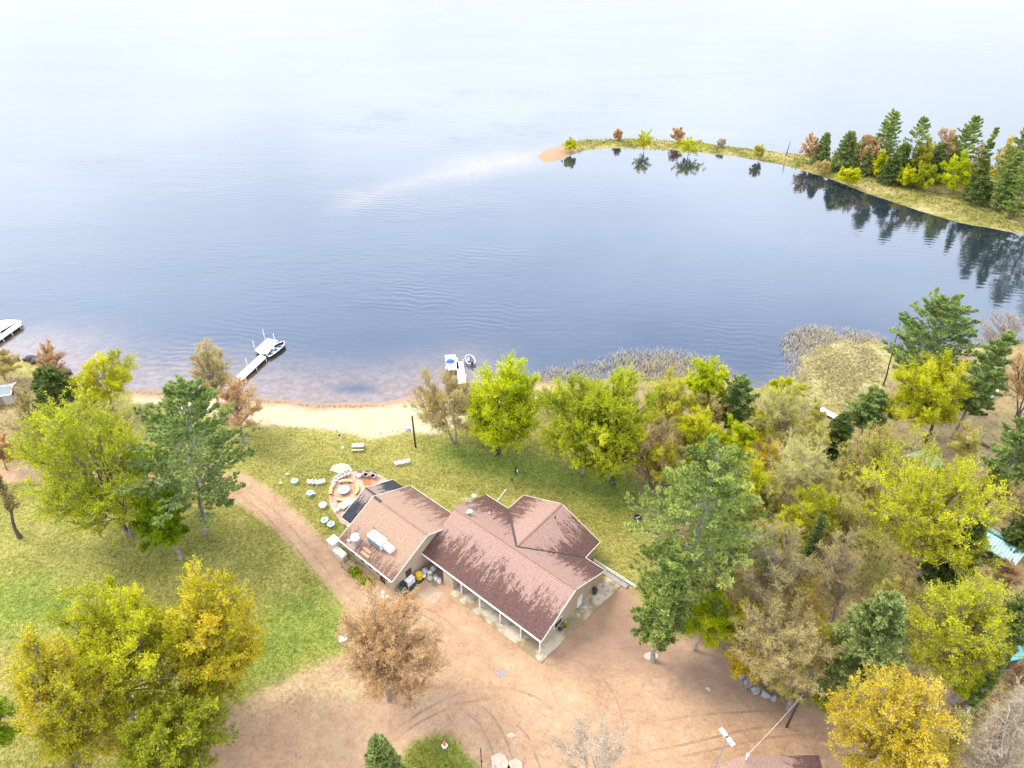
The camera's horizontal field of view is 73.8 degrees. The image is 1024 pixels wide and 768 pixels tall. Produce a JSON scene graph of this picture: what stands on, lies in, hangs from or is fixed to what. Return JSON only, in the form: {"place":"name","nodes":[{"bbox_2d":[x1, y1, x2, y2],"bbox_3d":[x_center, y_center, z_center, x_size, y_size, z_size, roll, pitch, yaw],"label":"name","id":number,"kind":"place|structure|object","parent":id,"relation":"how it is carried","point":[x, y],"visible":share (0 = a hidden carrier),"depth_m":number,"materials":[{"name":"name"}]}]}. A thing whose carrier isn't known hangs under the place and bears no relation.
{"place":"outdoors","nodes":[
{"label":"outdoors","id":0,"kind":"place"},
{"bbox_2d":[132,381,555,438],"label":"sandy beach","id":1,"kind":"structure","parent":0,"point":[369,421],"depth_m":118.11,"materials":[{"name":"beige sand"}]},
{"bbox_2d":[329,471,387,525],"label":"brick patio","id":2,"kind":"structure","parent":0,"point":[335,494],"depth_m":103.48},
{"bbox_2d":[0,338,1021,767],"bbox_3d":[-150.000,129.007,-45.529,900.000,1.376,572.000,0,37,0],"label":"lawn","id":3,"kind":"structure","parent":0,"point":[14,550],"depth_m":95.31,"materials":[{"name":"green plant"}]},
{"bbox_2d":[0,474,22,539],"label":"thin tree","id":4,"kind":"object","parent":3,"relation":"on","point":[7,504],"visible":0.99,"depth_m":91.25,"materials":[{"name":"brown plant"}]},
{"bbox_2d":[0,694,27,747],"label":"maple tree","id":5,"kind":"object","parent":3,"relation":"on","point":[7,733],"visible":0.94,"depth_m":63.93,"materials":[{"name":"green plant"}]},
{"bbox_2d":[2,615,133,767],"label":"maple tree","id":6,"kind":"object","parent":3,"relation":"on","point":[58,707],"visible":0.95,"depth_m":60.09,"materials":[{"name":"yellow plant"}]},
{"bbox_2d":[1,370,173,544],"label":"maple tree","id":7,"kind":"object","parent":3,"relation":"on","point":[80,500],"visible":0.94,"depth_m":85.25,"materials":[{"name":"green plant"}]},
{"bbox_2d":[40,570,201,723],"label":"maple tree","id":8,"kind":"object","parent":3,"relation":"on","point":[141,634],"visible":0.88,"depth_m":65.33,"materials":[{"name":"green plant"}]},
{"bbox_2d":[127,490,190,559],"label":"tree","id":9,"kind":"object","parent":3,"relation":"on","point":[171,531],"visible":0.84,"depth_m":87.46,"materials":[{"name":"green plant"}]},
{"bbox_2d":[107,679,238,767],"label":"maple tree","id":10,"kind":"object","parent":3,"relation":"on","point":[187,720],"visible":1,"depth_m":63.51,"materials":[{"name":"green plant"}]},
{"bbox_2d":[113,373,261,534],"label":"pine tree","id":11,"kind":"object","parent":3,"relation":"on","point":[177,397],"visible":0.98,"depth_m":84.94,"materials":[{"name":"green plant"}]},
{"bbox_2d":[186,336,233,424],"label":"birch tree","id":12,"kind":"object","parent":3,"relation":"on","point":[203,359],"visible":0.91,"depth_m":107.94,"materials":[{"name":"brown plant"}]},
{"bbox_2d":[156,554,270,707],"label":"maple tree","id":13,"kind":"object","parent":3,"relation":"on","point":[210,639],"visible":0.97,"depth_m":66.69,"materials":[{"name":"yellow plant"}]},
{"bbox_2d":[214,374,266,443],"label":"budding tree","id":14,"kind":"object","parent":3,"relation":"on","point":[236,395],"visible":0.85,"depth_m":106.66,"materials":[{"name":"brown plant"}]},
{"bbox_2d":[399,365,478,443],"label":"budding tree","id":15,"kind":"object","parent":3,"relation":"on","point":[455,394],"visible":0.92,"depth_m":105.46,"materials":[{"name":"brown plant"}]},
{"bbox_2d":[402,734,475,767],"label":"island grass","id":16,"kind":"structure","parent":3,"relation":"on","point":[427,761],"depth_m":72.21,"materials":[{"name":"green plant"}]},
{"bbox_2d":[0,469,879,767],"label":"dirt drive","id":17,"kind":"structure","parent":3,"relation":"on","point":[520,697],"depth_m":76.77,"materials":[{"name":"brown soil"}]},
{"bbox_2d":[363,732,407,767],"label":"spruce tree","id":18,"kind":"object","parent":17,"relation":"on","point":[380,751],"visible":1,"depth_m":60.71,"materials":[{"name":"green plant"}]},
{"bbox_2d":[332,579,455,709],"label":"budding tree","id":19,"kind":"object","parent":17,"relation":"on","point":[381,665],"visible":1,"depth_m":68.98,"materials":[{"name":"brown plant"}]},
{"bbox_2d":[450,587,547,662],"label":"concrete walk","id":20,"kind":"structure","parent":17,"relation":"on","point":[505,630],"depth_m":84.65,"materials":[{"name":"beige concrete"}]},
{"bbox_2d":[541,576,620,654],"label":"concrete walk","id":21,"kind":"structure","parent":17,"relation":"on","point":[607,587],"depth_m":86.26,"materials":[{"name":"beige concrete"}]},
{"bbox_2d":[544,700,635,767],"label":"leafless tree","id":22,"kind":"object","parent":17,"relation":"on","point":[603,761],"visible":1,"depth_m":61.10,"materials":[{"name":"beige plant"}]},
{"bbox_2d":[628,542,699,662],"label":"pine tree","id":23,"kind":"object","parent":17,"relation":"on","point":[663,614],"visible":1,"depth_m":72.41,"materials":[{"name":"green plant"}]},
{"bbox_2d":[681,583,740,651],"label":"young tree","id":24,"kind":"object","parent":17,"relation":"on","point":[705,616],"visible":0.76,"depth_m":76.50,"materials":[{"name":"green plant"}]},
{"bbox_2d":[724,637,765,690],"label":"young tree","id":25,"kind":"object","parent":17,"relation":"on","point":[736,667],"visible":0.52,"depth_m":74.06,"materials":[{"name":"yellow plant"}]},
{"bbox_2d":[714,753,821,767],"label":"cottage","id":26,"kind":"structure","parent":17,"relation":"on","point":[747,760],"depth_m":67.70,"materials":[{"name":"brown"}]},
{"bbox_2d":[726,584,846,713],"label":"budding tree","id":27,"kind":"object","parent":17,"relation":"on","point":[794,633],"visible":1,"depth_m":67.82,"materials":[{"name":"brown plant"}]},
{"bbox_2d":[807,589,913,715],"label":"deciduous tree","id":28,"kind":"object","parent":17,"relation":"on","point":[875,631],"visible":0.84,"depth_m":65.88,"materials":[{"name":"green plant"}]},
{"bbox_2d":[821,660,970,767],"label":"maple tree","id":29,"kind":"object","parent":17,"relation":"on","point":[902,732],"visible":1,"depth_m":56.45,"materials":[{"name":"yellow plant"}]},
{"bbox_2d":[933,704,974,764],"bbox_3d":[41.786,35.281,65.000,5.636,16.009,2.839,0,37,0],"label":"young tree","id":30,"kind":"object","parent":17,"relation":"on","point":[963,716],"visible":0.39,"depth_m":62.07,"materials":[{"name":"plant"}]},
{"bbox_2d":[338,479,605,652],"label":"lodge","id":31,"kind":"structure","parent":3,"relation":"on","point":[525,563],"depth_m":89.02,"materials":[{"name":"brown"}]},
{"bbox_2d":[457,584,544,647],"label":"porch railing","id":32,"kind":"object","parent":31,"relation":"attached to","point":[504,619],"visible":0.64,"depth_m":85.52,"materials":[{"name":"white wood"}]},
{"bbox_2d":[463,349,544,455],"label":"maple tree","id":33,"kind":"object","parent":3,"relation":"on","point":[510,391],"visible":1,"depth_m":101.32,"materials":[{"name":"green plant"}]},
{"bbox_2d":[537,369,626,475],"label":"maple tree","id":34,"kind":"object","parent":3,"relation":"on","point":[566,405],"visible":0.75,"depth_m":97.77,"materials":[{"name":"green plant"}]},
{"bbox_2d":[569,361,663,487],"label":"maple tree","id":35,"kind":"object","parent":3,"relation":"on","point":[623,419],"visible":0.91,"depth_m":95.03,"materials":[{"name":"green plant"}]},
{"bbox_2d":[0,0,1023,404],"bbox_3d":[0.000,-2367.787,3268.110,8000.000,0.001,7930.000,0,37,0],"label":"lake","id":36,"kind":"structure","parent":0,"point":[362,200],"depth_m":205.14,"materials":[{"name":"liquid"}]},
{"bbox_2d":[237,330,277,383],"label":"dock","id":37,"kind":"object","parent":36,"relation":"in","point":[265,346],"visible":0.77,"depth_m":131.75,"materials":[{"name":"white wood"}]},
{"bbox_2d":[533,346,734,383],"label":"reed bed","id":38,"kind":"object","parent":36,"relation":"in","point":[662,362],"visible":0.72,"depth_m":129.90,"materials":[{"name":"beige plant"}]},
{"bbox_2d":[538,138,1023,234],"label":"peninsula","id":39,"kind":"object","parent":36,"relation":"in","point":[560,153],"visible":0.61,"depth_m":201.89},
{"bbox_2d":[575,137,1023,231],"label":"spit grass","id":40,"kind":"structure","parent":39,"relation":"on","point":[610,139],"depth_m":203.83,"materials":[{"name":"green plant"}]},
{"bbox_2d":[828,130,858,173],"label":"pine tree","id":41,"kind":"object","parent":39,"relation":"on","point":[844,157],"visible":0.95,"depth_m":209.62,"materials":[{"name":"green plant"}]},
{"bbox_2d":[871,108,902,157],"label":"pine tree","id":42,"kind":"object","parent":39,"relation":"on","point":[889,129],"visible":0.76,"depth_m":205.73,"materials":[{"name":"green plant"}]},
{"bbox_2d":[873,152,904,186],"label":"spruce tree","id":43,"kind":"object","parent":39,"relation":"on","point":[892,165],"visible":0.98,"depth_m":202.02,"materials":[{"name":"green plant"}]},
{"bbox_2d":[902,116,932,171],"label":"pine tree","id":44,"kind":"object","parent":39,"relation":"on","point":[922,127],"visible":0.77,"depth_m":199.21,"materials":[{"name":"green plant"}]},
{"bbox_2d":[937,148,973,193],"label":"young tree","id":45,"kind":"object","parent":39,"relation":"on","point":[962,169],"visible":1,"depth_m":193.84,"materials":[{"name":"yellow plant"}]},
{"bbox_2d":[950,114,983,176],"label":"pine tree","id":46,"kind":"object","parent":39,"relation":"on","point":[967,132],"visible":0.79,"depth_m":199.45,"materials":[{"name":"green plant"}]},
{"bbox_2d":[961,174,992,207],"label":"spruce tree","id":47,"kind":"object","parent":39,"relation":"on","point":[981,184],"visible":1,"depth_m":189.80,"materials":[{"name":"green plant"}]},
{"bbox_2d":[969,127,999,190],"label":"pine tree","id":48,"kind":"object","parent":39,"relation":"on","point":[983,163],"visible":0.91,"depth_m":193.28,"materials":[{"name":"green plant"}]},
{"bbox_2d":[991,150,1023,209],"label":"pine tree","id":49,"kind":"object","parent":39,"relation":"on","point":[1012,169],"visible":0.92,"depth_m":183.13,"materials":[{"name":"green plant"}]},
{"bbox_2d":[991,127,1023,195],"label":"pine tree","id":50,"kind":"object","parent":39,"relation":"on","point":[1013,150],"visible":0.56,"depth_m":184.72,"materials":[{"name":"green plant"}]},
{"bbox_2d":[1001,162,1023,217],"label":"pine tree","id":51,"kind":"object","parent":39,"relation":"on","point":[1015,207],"visible":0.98,"depth_m":181.79,"materials":[{"name":"green plant"}]},
{"bbox_2d":[0,345,1023,767],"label":"forest floor","id":52,"kind":"structure","parent":0,"point":[1004,411],"depth_m":106.53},
{"bbox_2d":[34,338,69,372],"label":"budding tree","id":53,"kind":"object","parent":52,"relation":"on","point":[49,358],"visible":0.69,"depth_m":119.95,"materials":[{"name":"brown plant"}]},
{"bbox_2d":[29,363,77,412],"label":"juniper tree","id":54,"kind":"object","parent":52,"relation":"on","point":[48,379],"visible":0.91,"depth_m":113.62,"materials":[{"name":"green plant"}]},
{"bbox_2d":[67,347,139,412],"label":"young tree","id":55,"kind":"object","parent":52,"relation":"on","point":[115,380],"visible":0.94,"depth_m":112.67,"materials":[{"name":"yellow plant"}]},
{"bbox_2d":[624,418,677,491],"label":"budding tree","id":56,"kind":"object","parent":52,"relation":"on","point":[646,446],"visible":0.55,"depth_m":97.18,"materials":[{"name":"brown plant"}]},
{"bbox_2d":[641,434,679,496],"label":"young tree","id":57,"kind":"object","parent":52,"relation":"on","point":[654,454],"visible":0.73,"depth_m":96.42,"materials":[{"name":"yellow plant"}]},
{"bbox_2d":[643,364,696,435],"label":"young tree","id":58,"kind":"object","parent":52,"relation":"on","point":[670,404],"visible":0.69,"depth_m":103.18,"materials":[{"name":"yellow plant"}]},
{"bbox_2d":[673,404,722,472],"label":"young tree","id":59,"kind":"object","parent":52,"relation":"on","point":[702,428],"visible":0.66,"depth_m":99.18,"materials":[{"name":"yellow plant"}]},
{"bbox_2d":[623,433,779,613],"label":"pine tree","id":60,"kind":"object","parent":52,"relation":"on","point":[723,489],"visible":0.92,"depth_m":72.53,"materials":[{"name":"green plant"}]},
{"bbox_2d":[679,355,730,414],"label":"young tree","id":61,"kind":"object","parent":52,"relation":"on","point":[709,379],"visible":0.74,"depth_m":106.90,"materials":[{"name":"green plant"}]},
{"bbox_2d":[688,391,726,426],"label":"budding tree","id":62,"kind":"object","parent":52,"relation":"on","point":[717,410],"visible":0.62,"depth_m":106.37,"materials":[{"name":"brown plant"}]},
{"bbox_2d":[714,373,760,433],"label":"pine tree","id":63,"kind":"object","parent":52,"relation":"on","point":[738,398],"visible":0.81,"depth_m":106.58,"materials":[{"name":"green plant"}]},
{"bbox_2d":[717,412,760,473],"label":"young tree","id":64,"kind":"object","parent":52,"relation":"on","point":[741,433],"visible":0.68,"depth_m":100.67,"materials":[{"name":"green plant"}]},
{"bbox_2d":[723,589,762,650],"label":"young tree","id":65,"kind":"object","parent":52,"relation":"on","point":[739,612],"visible":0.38,"depth_m":75.96,"materials":[{"name":"plant"}]},
{"bbox_2d":[728,448,780,534],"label":"young tree","id":66,"kind":"object","parent":52,"relation":"on","point":[755,472],"visible":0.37,"depth_m":89.09,"materials":[{"name":"yellow plant"}]},
{"bbox_2d":[743,436,787,474],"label":"budding tree","id":67,"kind":"object","parent":52,"relation":"on","point":[772,450],"visible":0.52,"depth_m":98.21,"materials":[{"name":"yellow plant"}]},
{"bbox_2d":[744,466,791,523],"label":"birch tree","id":68,"kind":"object","parent":52,"relation":"on","point":[773,506],"visible":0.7,"depth_m":89.12,"materials":[{"name":"plant"}]},
{"bbox_2d":[724,515,819,634],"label":"budding tree","id":69,"kind":"object","parent":52,"relation":"on","point":[777,579],"visible":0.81,"depth_m":73.23,"materials":[{"name":"brown plant"}]},
{"bbox_2d":[746,378,819,456],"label":"birch tree","id":70,"kind":"object","parent":52,"relation":"on","point":[782,420],"visible":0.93,"depth_m":101.91,"materials":[{"name":"green plant"}]},
{"bbox_2d":[768,505,805,553],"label":"young tree","id":71,"kind":"object","parent":52,"relation":"on","point":[793,519],"visible":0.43,"depth_m":85.63,"materials":[{"name":"yellow plant"}]},
{"bbox_2d":[763,427,834,519],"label":"birch tree","id":72,"kind":"object","parent":52,"relation":"on","point":[801,473],"visible":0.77,"depth_m":89.39,"materials":[{"name":"plant"}]},
{"bbox_2d":[773,574,829,645],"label":"budding tree","id":73,"kind":"object","parent":52,"relation":"on","point":[809,589],"visible":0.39,"depth_m":74.54,"materials":[{"name":"brown plant"}]},
{"bbox_2d":[789,513,828,601],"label":"spruce tree","id":74,"kind":"object","parent":52,"relation":"on","point":[816,532],"visible":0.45,"depth_m":79.30,"materials":[{"name":"green plant"}]},
{"bbox_2d":[780,482,841,552],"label":"young tree","id":75,"kind":"object","parent":52,"relation":"on","point":[814,510],"visible":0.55,"depth_m":85.48,"materials":[{"name":"green plant"}]},
{"bbox_2d":[790,415,831,460],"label":"birch tree","id":76,"kind":"object","parent":52,"relation":"on","point":[820,430],"visible":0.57,"depth_m":99.74,"materials":[{"name":"yellow plant"}]},
{"bbox_2d":[791,613,842,696],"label":"budding tree","id":77,"kind":"object","parent":52,"relation":"on","point":[827,634],"visible":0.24,"depth_m":70.89,"materials":[{"name":"brown plant"}]},
{"bbox_2d":[642,436,1023,767],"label":"undergrowth","id":78,"kind":"object","parent":52,"relation":"on","point":[872,541],"visible":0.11,"depth_m":88.47,"materials":[{"name":"green plant"}]},
{"bbox_2d":[811,409,854,465],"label":"spruce tree","id":79,"kind":"object","parent":52,"relation":"on","point":[841,426],"visible":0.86,"depth_m":103.17,"materials":[{"name":"green plant"}]},
{"bbox_2d":[801,524,867,632],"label":"budding tree","id":80,"kind":"object","parent":52,"relation":"on","point":[840,579],"visible":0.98,"depth_m":75.64,"materials":[{"name":"brown plant"}]},
{"bbox_2d":[813,466,859,546],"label":"budding tree","id":81,"kind":"object","parent":52,"relation":"on","point":[838,486],"visible":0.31,"depth_m":88.03,"materials":[{"name":"brown plant"}]},
{"bbox_2d":[823,439,858,490],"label":"birch tree","id":82,"kind":"object","parent":52,"relation":"on","point":[842,469],"visible":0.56,"depth_m":94.72,"materials":[{"name":"grey plant"}]},
{"bbox_2d":[824,488,866,564],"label":"birch tree","id":83,"kind":"object","parent":52,"relation":"on","point":[845,521],"visible":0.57,"depth_m":85.47,"materials":[{"name":"brown plant"}]},
{"bbox_2d":[845,385,896,437],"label":"pine tree","id":84,"kind":"object","parent":52,"relation":"on","point":[869,405],"visible":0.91,"depth_m":107.07,"materials":[{"name":"green plant"}]},
{"bbox_2d":[833,419,925,507],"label":"budding tree","id":85,"kind":"object","parent":52,"relation":"on","point":[874,449],"visible":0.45,"depth_m":93.72,"materials":[{"name":"green plant"}]},
{"bbox_2d":[880,347,975,444],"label":"maple tree","id":86,"kind":"object","parent":52,"relation":"on","point":[934,398],"visible":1,"depth_m":104.15,"materials":[{"name":"yellow plant"}]},
{"bbox_2d":[839,418,1023,587],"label":"maple tree","id":87,"kind":"object","parent":52,"relation":"on","point":[950,487],"visible":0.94,"depth_m":79.54,"materials":[{"name":"yellow plant"}]},
{"bbox_2d":[880,286,986,406],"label":"pine tree","id":88,"kind":"object","parent":52,"relation":"on","point":[940,309],"visible":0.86,"depth_m":109.21,"materials":[{"name":"green plant"}]},
{"bbox_2d":[916,508,990,603],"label":"spruce tree","id":89,"kind":"object","parent":52,"relation":"on","point":[944,573],"visible":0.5,"depth_m":81.35,"materials":[{"name":"green plant"}]},
{"bbox_2d":[903,567,1023,705],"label":"maple tree","id":90,"kind":"object","parent":52,"relation":"on","point":[957,641],"visible":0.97,"depth_m":67.14,"materials":[{"name":"green plant"}]},
{"bbox_2d":[946,419,984,463],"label":"budding tree","id":91,"kind":"object","parent":52,"relation":"on","point":[972,441],"visible":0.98,"depth_m":100.99,"materials":[{"name":"plant"}]},
{"bbox_2d":[945,663,985,704],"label":"young tree","id":92,"kind":"object","parent":52,"relation":"on","point":[964,690],"visible":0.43,"depth_m":72.07,"materials":[{"name":"green plant"}]},
{"bbox_2d":[950,330,1020,439],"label":"pine tree","id":93,"kind":"object","parent":52,"relation":"on","point":[986,375],"visible":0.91,"depth_m":104.14,"materials":[{"name":"green plant"}]},
{"bbox_2d":[948,674,1023,767],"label":"leafless tree","id":94,"kind":"object","parent":52,"relation":"on","point":[995,748],"visible":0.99,"depth_m":59.52,"materials":[{"name":"beige plant"}]},
{"bbox_2d":[959,615,1023,714],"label":"pine tree","id":95,"kind":"object","parent":52,"relation":"on","point":[975,698],"visible":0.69,"depth_m":71.09,"materials":[{"name":"green plant"}]},
{"bbox_2d":[967,308,1023,368],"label":"leafless tree","id":96,"kind":"object","parent":52,"relation":"on","point":[1013,326],"visible":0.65,"depth_m":119.37,"materials":[{"name":"grey plant"}]},
{"bbox_2d":[979,413,1023,509],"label":"pine tree","id":97,"kind":"object","parent":52,"relation":"on","point":[1010,452],"visible":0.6,"depth_m":91.92,"materials":[{"name":"green plant"}]},
{"bbox_2d":[980,527,1023,572],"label":"cabin","id":98,"kind":"object","parent":52,"relation":"on","point":[997,539],"visible":0.4,"depth_m":90.96,"materials":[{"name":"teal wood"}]},
{"bbox_2d":[982,555,1023,596],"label":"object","id":99,"kind":"object","parent":52,"relation":"on","point":[1008,576],"visible":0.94,"depth_m":84.61,"materials":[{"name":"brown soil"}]},
{"bbox_2d":[986,655,1023,704],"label":"leafless tree","id":100,"kind":"object","parent":52,"relation":"on","point":[1012,681],"visible":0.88,"depth_m":70.66,"materials":[{"name":"brown plant"}]},
{"bbox_2d":[989,480,1023,525],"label":"budding tree","id":101,"kind":"object","parent":52,"relation":"on","point":[1014,516],"visible":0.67,"depth_m":90.53,"materials":[{"name":"brown plant"}]},
{"bbox_2d":[995,591,1023,634],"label":"pine tree","id":102,"kind":"object","parent":52,"relation":"on","point":[1016,605],"visible":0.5,"depth_m":76.83,"materials":[{"name":"green plant"}]},
{"bbox_2d":[1001,511,1023,553],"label":"spruce tree","id":103,"kind":"object","parent":52,"relation":"on","point":[1013,532],"visible":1,"depth_m":89.86,"materials":[{"name":"green plant"}]},
{"bbox_2d":[1002,351,1023,420],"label":"budding tree","id":104,"kind":"object","parent":52,"relation":"on","point":[1018,390],"visible":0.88,"depth_m":111.33,"materials":[{"name":"brown plant"}]},
{"bbox_2d":[791,336,890,411],"bbox_3d":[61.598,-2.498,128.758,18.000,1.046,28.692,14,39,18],"label":"marsh","id":105,"kind":"structure","parent":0,"point":[865,383],"depth_m":126.96,"materials":[{"name":"yellow plant"}]},
{"bbox_2d":[780,323,886,381],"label":"reed bed","id":106,"kind":"object","parent":105,"relation":"on","point":[828,331],"visible":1,"depth_m":137.22,"materials":[{"name":"beige plant"}]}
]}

